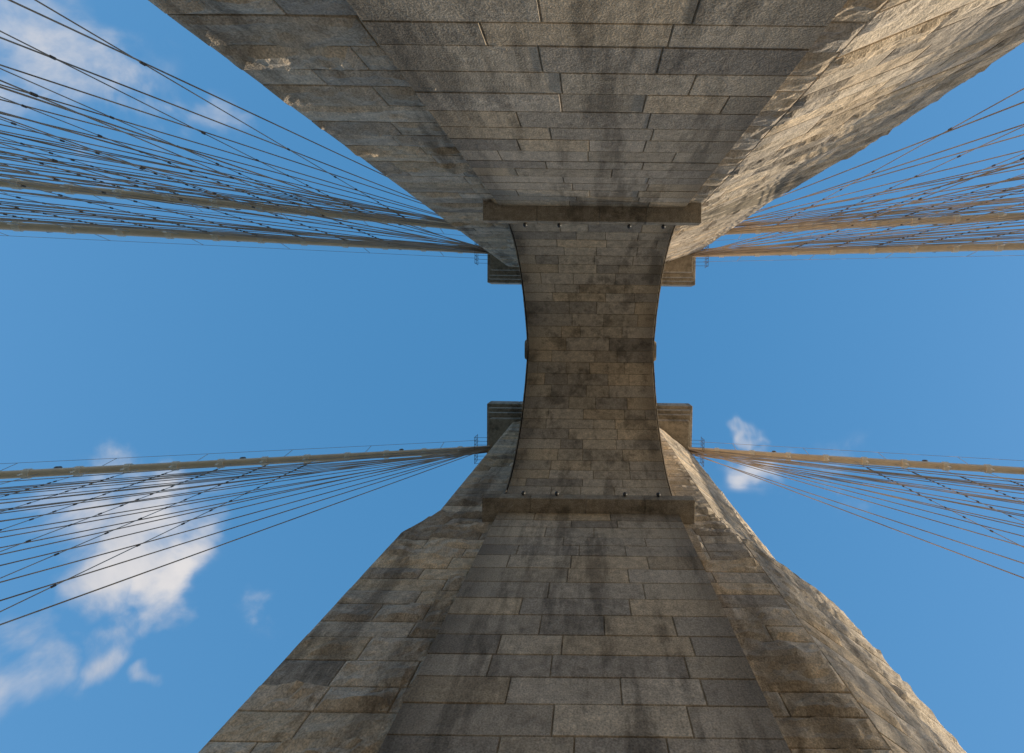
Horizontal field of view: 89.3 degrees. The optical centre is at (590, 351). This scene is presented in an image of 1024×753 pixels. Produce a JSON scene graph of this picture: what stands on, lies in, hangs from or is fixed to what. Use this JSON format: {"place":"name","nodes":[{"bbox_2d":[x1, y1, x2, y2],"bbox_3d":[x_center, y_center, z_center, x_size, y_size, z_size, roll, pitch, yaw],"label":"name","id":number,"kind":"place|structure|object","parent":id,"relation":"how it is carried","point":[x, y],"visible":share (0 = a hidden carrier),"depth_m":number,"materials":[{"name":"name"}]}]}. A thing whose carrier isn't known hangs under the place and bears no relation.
{"place":"outdoors","nodes":[
{"label":"outdoors","id":0,"kind":"place"},
{"bbox_2d":[0,0,1023,752],"label":"sky","id":1,"kind":"structure","parent":0,"point":[117,348],"materials":[{"name":"blue"}]},
{"bbox_2d":[0,434,1023,624],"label":"suspension cable","id":2,"kind":"object","parent":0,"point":[434,454],"visible":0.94,"depth_m":29.37,"materials":[{"name":"paint"}]},
{"bbox_2d":[506,223,673,495],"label":"arch soffit blocks","id":3,"kind":"structure","parent":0,"point":[633,394],"depth_m":22.98,"materials":[{"name":"grey stone"}]},
{"bbox_2d":[518,225,662,494],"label":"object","id":4,"kind":"object","parent":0,"point":[589,362],"visible":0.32,"depth_m":23.84,"materials":[{"name":"grey stone"}]},
{"label":"river water","id":5,"kind":"structure","parent":0,"visible":0},
{"bbox_2d":[250,464,889,752],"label":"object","id":6,"kind":"object","parent":5,"relation":"in","point":[420,662],"visible":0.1,"depth_m":9.93,"materials":[{"name":"grey stone"}]},
{"bbox_2d":[482,494,530,521],"bbox_3d":[-2.882,5.661,17.611,1.626,0.458,1.402,1,-87,0],"label":"impost ledge","id":7,"kind":"object","parent":6,"relation":"attached to","point":[493,505],"visible":0.49,"depth_m":17.37,"materials":[{"name":"stone"}]},
{"bbox_2d":[530,494,585,512],"bbox_3d":[-1.123,5.679,17.615,1.876,0.451,1.397,1,-87,0],"label":"impost ledge","id":8,"kind":"object","parent":6,"relation":"attached to","point":[552,503],"visible":0.43,"depth_m":17.37,"materials":[{"name":"stone"}]},
{"bbox_2d":[396,512,767,752],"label":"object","id":9,"kind":"object","parent":6,"relation":"attached to","point":[561,654],"depth_m":9.23,"materials":[{"name":"grey stone"}]},
{"bbox_2d":[378,512,790,752],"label":"pier jamb blocks","id":10,"kind":"structure","parent":9,"relation":"attached to","point":[642,651],"depth_m":9.87,"materials":[{"name":"stone"}]},
{"bbox_2d":[198,421,966,752],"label":"pier rock faced blocks","id":11,"kind":"structure","parent":6,"relation":"attached to","point":[824,669],"depth_m":11.02,"materials":[{"name":"stone"}]},
{"bbox_2d":[490,417,688,450],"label":"pier cornice","id":12,"kind":"structure","parent":6,"relation":"attached to","point":[677,430],"depth_m":35.89,"materials":[{"name":"stone"}]},
{"bbox_2d":[488,412,690,446],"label":"pier cornice","id":13,"kind":"structure","parent":12,"relation":"on","point":[660,416],"depth_m":36.56,"materials":[{"name":"stone"}]},
{"bbox_2d":[586,495,644,513],"bbox_3d":[0.826,5.703,17.616,2.005,0.451,1.396,1,-87,0],"label":"impost ledge","id":14,"kind":"object","parent":6,"relation":"attached to","point":[615,504],"visible":0.45,"depth_m":17.37,"materials":[{"name":"stone"}]},
{"bbox_2d":[644,495,694,523],"bbox_3d":[2.686,5.729,17.615,1.700,0.456,1.403,1,-87,0],"label":"impost ledge","id":15,"kind":"object","parent":6,"relation":"attached to","point":[683,507],"visible":0.49,"depth_m":17.37,"materials":[{"name":"stone"}]},
{"bbox_2d":[274,0,877,227],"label":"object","id":16,"kind":"object","parent":5,"relation":"in","point":[754,200],"visible":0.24,"depth_m":19.95,"materials":[{"name":"grey stone"}]},
{"bbox_2d":[483,200,537,223],"bbox_3d":[-2.671,-5.025,17.118,1.787,0.457,1.405,1,-87,0],"label":"impost ledge","id":17,"kind":"object","parent":16,"relation":"attached to","point":[493,212],"visible":0.47,"depth_m":16.91,"materials":[{"name":"stone"}]},
{"bbox_3d":[-0.002,-0.093,26.949,6.361,18.738,12.188,1,-87,0],"label":"spandrel","id":18,"kind":"object","parent":17,"relation":"on","visible":0},
{"bbox_2d":[525,339,528,359],"bbox_3d":[-3.054,-0.104,26.383,0.520,1.520,1.100,1,-87,0],"label":"keystone","id":19,"kind":"object","parent":18,"relation":"attached to","point":[526,349],"visible":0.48,"depth_m":25.63,"materials":[{"name":"stone"}]},
{"bbox_2d":[504,223,675,495],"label":"arch ring stones","id":20,"kind":"object","parent":18,"relation":"attached to","point":[661,448],"visible":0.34,"depth_m":23.13,"materials":[{"name":"grey stone"}]},
{"bbox_2d":[652,341,656,361],"bbox_3d":[3.026,-0.029,26.387,0.520,1.520,1.100,1,-87,0],"label":"keystone","id":21,"kind":"object","parent":18,"relation":"attached to","point":[655,345],"visible":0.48,"depth_m":25.63,"materials":[{"name":"stone"}]},
{"bbox_2d":[537,206,598,224],"bbox_3d":[-0.749,-5.002,17.119,2.041,0.457,1.405,1,-87,0],"label":"impost ledge","id":22,"kind":"object","parent":16,"relation":"attached to","point":[568,214],"visible":0.45,"depth_m":16.91,"materials":[{"name":"stone"}]},
{"bbox_2d":[148,0,1023,266],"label":"pier rock faced blocks","id":23,"kind":"structure","parent":16,"relation":"attached to","point":[891,66],"depth_m":9.86,"materials":[{"name":"stone"}]},
{"bbox_2d":[490,254,692,272],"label":"pier cornice","id":24,"kind":"structure","parent":16,"relation":"on","point":[683,264],"depth_m":35.37,"materials":[{"name":"stone"}]},
{"bbox_2d":[489,254,694,277],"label":"pier cornice","id":25,"kind":"structure","parent":24,"relation":"on","point":[517,273],"depth_m":36.09,"materials":[{"name":"stone"}]},
{"bbox_2d":[479,0,729,206],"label":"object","id":26,"kind":"object","parent":16,"relation":"attached to","point":[562,88],"depth_m":8.37,"materials":[{"name":"grey stone"}]},
{"bbox_2d":[347,0,847,207],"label":"pier jamb blocks","id":27,"kind":"structure","parent":26,"relation":"attached to","point":[603,56],"depth_m":8.29,"materials":[{"name":"stone"}]},
{"bbox_2d":[599,207,645,224],"bbox_3d":[1.052,-4.984,17.121,1.545,0.455,1.396,1,-87,0],"label":"impost ledge","id":28,"kind":"object","parent":16,"relation":"attached to","point":[624,215],"visible":0.45,"depth_m":16.92,"materials":[{"name":"stone"}]},
{"bbox_2d":[645,203,701,225],"bbox_3d":[2.750,-4.963,17.120,1.834,0.459,1.398,1,-87,0],"label":"impost ledge","id":29,"kind":"object","parent":16,"relation":"attached to","point":[690,214],"visible":0.49,"depth_m":16.91,"materials":[{"name":"stone"}]},
{"bbox_3d":[0.114,-11.031,36.555,14.200,0.550,11.170,1,-87,0],"label":"center pier cornice","id":30,"kind":"object","parent":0,"visible":0},
{"bbox_2d":[489,275,693,281],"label":"pier cornice","id":31,"kind":"structure","parent":30,"relation":"on","point":[663,279],"depth_m":37.10,"materials":[{"name":"stone"}]},
{"bbox_2d":[487,254,520,284],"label":"pier cornice slab","id":32,"kind":"structure","parent":31,"relation":"on","point":[514,282],"depth_m":37.76,"materials":[{"name":"stone"}]},
{"bbox_2d":[661,257,695,286],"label":"pier cornice slab","id":33,"kind":"structure","parent":31,"relation":"on","point":[679,284],"depth_m":37.77,"materials":[{"name":"stone"}]},
{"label":"bridge roadway","id":34,"kind":"structure","parent":0,"visible":0},
{"bbox_2d":[0,80,1023,267],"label":"suspension cable","id":35,"kind":"object","parent":34,"relation":"on","point":[70,227],"visible":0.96,"depth_m":27.80,"materials":[{"name":"paint"}]},
{"bbox_2d":[0,0,1023,240],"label":"suspension cable","id":36,"kind":"object","parent":34,"relation":"on","point":[755,227],"visible":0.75,"depth_m":26.87,"materials":[{"name":"paint"}]},
{"bbox_3d":[-0.145,10.129,37.532,14.200,0.550,11.140,1,-87,0],"label":"outer pier cornice","id":37,"kind":"object","parent":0,"visible":0},
{"bbox_2d":[488,407,690,414],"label":"pier cornice","id":38,"kind":"structure","parent":37,"relation":"on","point":[519,409],"depth_m":37.55,"materials":[{"name":"stone"}]},
{"bbox_2d":[487,401,518,445],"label":"pier cornice slab","id":39,"kind":"structure","parent":38,"relation":"on","point":[502,404],"depth_m":38.24,"materials":[{"name":"stone"}]},
{"bbox_2d":[517,401,522,406],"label":"pier cornice slab","id":40,"kind":"structure","parent":38,"relation":"on","point":[519,403],"depth_m":38.30,"materials":[{"name":"stone"}]},
{"bbox_2d":[657,403,692,446],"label":"pier cornice slab","id":41,"kind":"structure","parent":38,"relation":"on","point":[674,406],"depth_m":38.25,"materials":[{"name":"stone"}]}
]}

